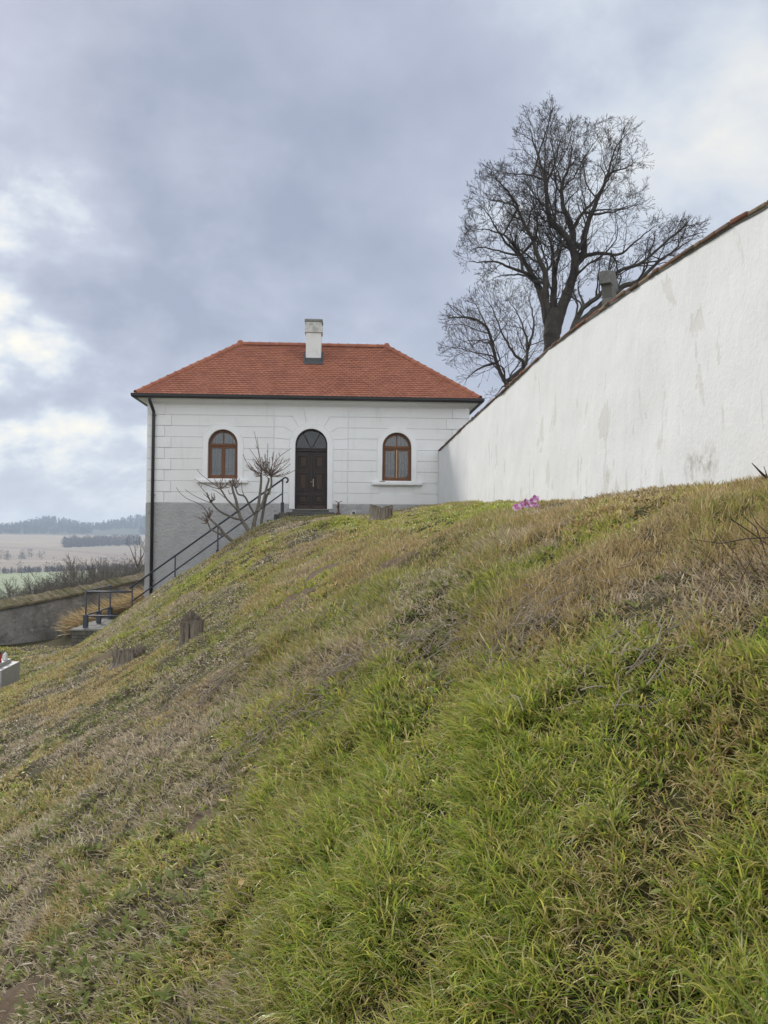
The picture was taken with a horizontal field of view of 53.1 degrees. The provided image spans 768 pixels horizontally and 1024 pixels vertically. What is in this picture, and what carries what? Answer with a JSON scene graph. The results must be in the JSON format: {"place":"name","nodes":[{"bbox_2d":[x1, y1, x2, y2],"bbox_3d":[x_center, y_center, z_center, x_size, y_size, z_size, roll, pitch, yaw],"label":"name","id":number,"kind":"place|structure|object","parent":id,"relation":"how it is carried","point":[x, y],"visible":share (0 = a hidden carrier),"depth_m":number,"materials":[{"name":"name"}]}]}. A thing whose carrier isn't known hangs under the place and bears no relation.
{"place":"outdoors","nodes":[
{"label":"outdoors","id":0,"kind":"place"},
{"bbox_2d":[0,520,144,598],"bbox_3d":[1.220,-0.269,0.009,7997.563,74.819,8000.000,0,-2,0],"label":"fields and hills","id":1,"kind":"structure","parent":0,"point":[48,544],"depth_m":888.66,"materials":[{"name":"beige plant"}]},
{"bbox_2d":[0,549,45,559],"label":"scrub","id":2,"kind":"object","parent":1,"relation":"on","point":[21,555],"visible":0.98,"depth_m":762.92,"materials":[{"name":"grey plant"}]},
{"bbox_2d":[0,577,61,598],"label":"bare tree","id":3,"kind":"object","parent":1,"relation":"on","point":[10,593],"visible":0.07,"depth_m":62.86,"materials":[{"name":"brown plant"}]},
{"bbox_2d":[3,583,77,595],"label":"bare tree","id":4,"kind":"object","parent":1,"relation":"on","point":[34,593],"visible":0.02,"depth_m":54.12,"materials":[{"name":"brown plant"}]},
{"bbox_2d":[1,571,84,596],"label":"bare tree","id":5,"kind":"object","parent":1,"relation":"on","point":[16,592],"visible":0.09,"depth_m":63.08,"materials":[{"name":"brown plant"}]},
{"bbox_2d":[31,576,84,593],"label":"bare tree","id":6,"kind":"object","parent":1,"relation":"on","point":[50,584],"visible":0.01,"depth_m":73.11,"materials":[{"name":"brown plant"}]},
{"bbox_2d":[35,578,88,593],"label":"bare tree","id":7,"kind":"object","parent":1,"relation":"on","point":[59,586],"visible":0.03,"depth_m":50.42,"materials":[{"name":"brown plant"}]},
{"bbox_2d":[18,567,106,596],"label":"bare tree","id":8,"kind":"object","parent":1,"relation":"on","point":[29,587],"visible":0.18,"depth_m":59.59,"materials":[{"name":"brown plant"}]},
{"bbox_2d":[0,556,143,572],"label":"hedgerow","id":9,"kind":"object","parent":1,"relation":"on","point":[26,569],"visible":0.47,"depth_m":603.55,"materials":[{"name":"grey"}]},
{"bbox_2d":[0,514,144,533],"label":"forest","id":10,"kind":"object","parent":1,"relation":"on","point":[74,526],"visible":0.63,"depth_m":1709.96,"materials":[{"name":"grey plant"}]},
{"bbox_2d":[40,566,116,591],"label":"bare tree","id":11,"kind":"object","parent":1,"relation":"on","point":[64,577],"visible":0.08,"depth_m":62.43,"materials":[{"name":"brown plant"}]},
{"bbox_2d":[48,559,124,584],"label":"bare tree","id":12,"kind":"object","parent":1,"relation":"on","point":[82,570],"visible":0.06,"depth_m":84.23,"materials":[{"name":"brown plant"}]},
{"bbox_2d":[47,565,131,585],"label":"bare tree","id":13,"kind":"object","parent":1,"relation":"on","point":[76,570],"visible":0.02,"depth_m":70.26,"materials":[{"name":"brown plant"}]},
{"bbox_2d":[68,569,118,586],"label":"bare tree","id":14,"kind":"object","parent":1,"relation":"on","point":[94,579],"visible":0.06,"depth_m":52.84,"materials":[{"name":"brown plant"}]},
{"bbox_2d":[47,554,140,587],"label":"bare tree","id":15,"kind":"object","parent":1,"relation":"on","point":[81,572],"visible":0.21,"depth_m":57.46,"materials":[{"name":"brown plant"}]},
{"bbox_2d":[60,534,141,547],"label":"copse","id":16,"kind":"object","parent":1,"relation":"on","point":[95,540],"visible":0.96,"depth_m":1060.44,"materials":[{"name":"grey plant"}]},
{"bbox_2d":[63,566,144,586],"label":"bare tree","id":17,"kind":"object","parent":1,"relation":"on","point":[78,579],"visible":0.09,"depth_m":51.00,"materials":[{"name":"brown plant"}]},
{"bbox_2d":[74,561,134,581],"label":"bare tree","id":18,"kind":"object","parent":1,"relation":"on","point":[101,567],"visible":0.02,"depth_m":72.67,"materials":[{"name":"brown plant"}]},
{"bbox_2d":[76,557,144,580],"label":"bare tree","id":19,"kind":"object","parent":1,"relation":"on","point":[99,566],"visible":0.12,"depth_m":60.57,"materials":[{"name":"brown plant"}]},
{"bbox_2d":[83,556,142,582],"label":"bare tree","id":20,"kind":"object","parent":1,"relation":"on","point":[116,565],"visible":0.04,"depth_m":89.35,"materials":[{"name":"brown plant"}]},
{"bbox_2d":[95,563,144,580],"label":"bare tree","id":21,"kind":"object","parent":1,"relation":"on","point":[114,572],"visible":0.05,"depth_m":54.19,"materials":[{"name":"brown plant"}]},
{"bbox_2d":[120,535,144,572],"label":"bare tree","id":22,"kind":"object","parent":1,"relation":"on","point":[137,568],"visible":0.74,"depth_m":54.09,"materials":[{"name":"brown plant"}]},
{"bbox_2d":[0,472,767,1023],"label":"ground","id":23,"kind":"structure","parent":0,"point":[8,1001],"depth_m":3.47,"materials":[{"name":"beige plant"}]},
{"bbox_2d":[0,658,19,688],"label":"grave","id":24,"kind":"object","parent":23,"relation":"on","point":[9,672],"visible":0.71,"depth_m":17.55,"materials":[{"name":"stone"}]},
{"bbox_2d":[2,653,7,659],"bbox_3d":[-8.787,3.347,17.808,0.120,0.170,0.120,0,-2,0],"label":"grave lantern","id":25,"kind":"object","parent":24,"relation":"on","point":[5,656],"visible":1,"depth_m":17.77,"materials":[{"name":"white glass"}]},
{"bbox_2d":[0,572,144,644],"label":"boundary wall","id":26,"kind":"structure","parent":23,"relation":"on","point":[28,618],"depth_m":27.96,"materials":[{"name":"grey plaster"},{"name":"stone"}]},
{"bbox_2d":[70,617,113,647],"bbox_3d":[-9.247,4.182,26.471,1.788,0.775,3.870,0,-2,-3],"label":"stone landing","id":27,"kind":"object","parent":23,"relation":"on","point":[80,634],"visible":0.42,"depth_m":24.56,"materials":[{"name":"grey stone"}]},
{"bbox_2d":[51,583,143,636],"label":"ornamental grass","id":28,"kind":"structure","parent":23,"relation":"on","point":[119,605],"depth_m":28.11,"materials":[{"name":"beige plant"}]},
{"bbox_2d":[107,637,145,670],"bbox_3d":[-4.161,2.320,12.672,0.679,0.583,0.693,1,-2,-29],"label":"tree stump","id":29,"kind":"object","parent":23,"relation":"on","point":[122,656],"visible":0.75,"depth_m":12.55,"materials":[{"name":"brown wood"}]},
{"bbox_2d":[177,609,203,648],"bbox_3d":[-2.789,1.718,11.225,0.445,0.582,0.432,0,-2,0],"label":"tree stump","id":30,"kind":"object","parent":23,"relation":"on","point":[191,624],"visible":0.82,"depth_m":11.10,"materials":[{"name":"brown wood"}]},
{"bbox_2d":[176,487,233,541],"bbox_3d":[-5.396,0.158,23.590,1.833,1.796,0.916,0,-2,0],"label":"bare shrub","id":31,"kind":"object","parent":23,"relation":"on","point":[206,520],"visible":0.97,"depth_m":23.45,"materials":[{"name":"brown plant"}]},
{"bbox_2d":[185,471,249,530],"bbox_3d":[-5.208,-0.281,23.992,2.284,2.170,0.987,0,-2,0],"label":"bare shrub","id":32,"kind":"object","parent":23,"relation":"on","point":[243,522],"visible":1,"depth_m":24.04,"materials":[{"name":"brown plant"}]},
{"bbox_2d":[232,432,269,528],"bbox_3d":[-4.218,-0.905,24.438,1.157,3.357,0.912,1,-2,-19],"label":"bare shrub","id":33,"kind":"object","parent":23,"relation":"on","point":[258,508],"visible":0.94,"depth_m":24.36,"materials":[{"name":"brown plant"}]},
{"bbox_2d":[246,439,296,523],"bbox_3d":[-3.623,-0.998,24.542,1.718,2.866,0.975,0,-2,0],"label":"bare shrub","id":34,"kind":"object","parent":23,"relation":"on","point":[271,472],"visible":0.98,"depth_m":24.48,"materials":[{"name":"brown plant"}]},
{"bbox_2d":[267,513,302,521],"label":"stone steps","id":35,"kind":"structure","parent":23,"relation":"on","point":[281,515],"depth_m":25.02,"materials":[{"name":"grey stone"}]},
{"bbox_2d":[83,477,288,627],"bbox_3d":[-6.510,1.468,26.387,6.582,5.228,2.890,0,-2,-3],"label":"stair railing","id":36,"kind":"object","parent":35,"relation":"on","point":[98,615],"visible":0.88,"depth_m":25.02,"materials":[{"name":"black metal"}]},
{"bbox_2d":[274,512,338,519],"bbox_3d":[-2.498,0.276,26.088,2.300,0.540,1.630,0,-2,-3],"label":"doorstep","id":37,"kind":"object","parent":23,"relation":"on","point":[310,514],"visible":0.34,"depth_m":25.91,"materials":[{"name":"stone"}]},
{"bbox_2d":[131,319,484,597],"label":"white house","id":38,"kind":"structure","parent":23,"relation":"on","point":[359,428],"depth_m":27.11,"materials":[{"name":"paint"}]},
{"bbox_2d":[196,423,247,483],"bbox_3d":[-5.655,-2.041,27.056,1.770,2.145,0.574,0,-2,-3],"label":"window frame","id":39,"kind":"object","parent":38,"relation":"in","point":[224,458],"depth_m":27.00,"materials":[{"name":"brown paint"}]},
{"bbox_2d":[288,422,333,511],"bbox_3d":[-2.573,-1.533,27.182,1.600,3.275,0.450,0,-2,-3],"label":"door frame","id":40,"kind":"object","parent":38,"relation":"in","point":[312,483],"depth_m":27.20,"materials":[{"name":"white paint"}]},
{"bbox_2d":[372,426,421,485],"bbox_3d":[0.452,-1.969,27.397,1.770,2.135,0.574,0,-2,-3],"label":"window","id":41,"kind":"structure","parent":38,"relation":"in","point":[394,452],"depth_m":27.33,"materials":[{"name":"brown paint"}]},
{"bbox_2d":[0,489,669,1023],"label":"weeds","id":42,"kind":"object","parent":23,"relation":"on","point":[86,965],"visible":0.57,"depth_m":3.51,"materials":[{"name":"brown plant"}]},
{"bbox_2d":[336,501,341,514],"bbox_3d":[-1.593,-0.081,26.866,0.196,0.633,0.174,-1,-2,38],"label":"iron stand","id":43,"kind":"object","parent":23,"relation":"on","point":[338,513],"visible":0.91,"depth_m":26.84,"materials":[{"name":"grey metal"}]},
{"bbox_2d":[138,674,551,884],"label":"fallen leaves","id":44,"kind":"object","parent":23,"relation":"on","point":[240,881],"visible":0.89,"depth_m":3.60,"materials":[{"name":"brown plant"}]},
{"bbox_2d":[368,504,392,520],"bbox_3d":[-0.072,0.063,16.521,0.653,0.456,0.669,0,-2,4],"label":"tree stump","id":45,"kind":"object","parent":23,"relation":"on","point":[376,512],"visible":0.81,"depth_m":16.29,"materials":[{"name":"brown wood"}]},
{"bbox_2d":[0,475,767,1023],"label":"green grass","id":46,"kind":"structure","parent":23,"relation":"on","point":[356,885],"depth_m":2.72,"materials":[{"name":"green plant"}]},
{"bbox_2d":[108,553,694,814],"bbox_3d":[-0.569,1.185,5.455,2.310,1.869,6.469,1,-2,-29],"label":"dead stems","id":47,"kind":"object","parent":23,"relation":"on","point":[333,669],"visible":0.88,"depth_m":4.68,"materials":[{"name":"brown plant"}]},
{"bbox_2d":[437,277,553,401],"bbox_3d":[4.835,-5.339,32.998,5.385,10.845,6.514,0,-2,0],"label":"leafless tree","id":48,"kind":"object","parent":23,"relation":"on","point":[498,367],"visible":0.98,"depth_m":32.75,"materials":[{"name":"brown plant"}]},
{"bbox_2d":[512,495,539,510],"bbox_3d":[1.794,-0.099,9.702,0.354,0.242,0.085,0,-2,0],"label":"artificial orchid","id":49,"kind":"object","parent":23,"relation":"on","point":[533,500],"visible":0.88,"depth_m":9.71,"materials":[{"name":"pink plastic"}]},
{"bbox_2d":[452,92,675,351],"bbox_3d":[7.700,-9.678,34.355,9.583,19.692,8.432,0,-2,0],"label":"leafless tree","id":50,"kind":"object","parent":23,"relation":"on","point":[554,310],"visible":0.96,"depth_m":33.78,"materials":[{"name":"brown plant"}]},
{"bbox_2d":[438,200,767,503],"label":"garden wall","id":51,"kind":"structure","parent":23,"relation":"on","point":[657,376],"depth_m":8.67,"materials":[{"name":"paint"}]},
{"bbox_2d":[562,212,710,329],"bbox_3d":[10.621,-6.442,31.227,6.946,12.985,5.480,0,-2,0],"label":"leafless tree","id":52,"kind":"object","parent":23,"relation":"on","point":[577,319],"visible":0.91,"depth_m":31.13,"materials":[{"name":"brown plant"}]},
{"bbox_2d":[685,512,767,586],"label":"dead bramble","id":53,"kind":"object","parent":23,"relation":"on","point":[759,537],"visible":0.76,"depth_m":3.34,"materials":[{"name":"brown plant"}]},
{"bbox_2d":[752,463,767,478],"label":"dead branch","id":54,"kind":"object","parent":23,"relation":"on","point":[763,474],"visible":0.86,"depth_m":5.76,"materials":[{"name":"brown"}]},
{"bbox_2d":[0,0,767,527],"label":"sky","id":55,"kind":"structure","parent":0,"point":[182,182],"materials":[{"name":"grey"}]},
{"bbox_2d":[599,270,617,305],"bbox_3d":[3.894,-2.311,13.279,0.500,3.691,0.660,-1,-2,28],"label":"chimney","id":56,"kind":"object","parent":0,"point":[608,281],"visible":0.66,"depth_m":13.16,"materials":[{"name":"grey concrete"}]}
]}

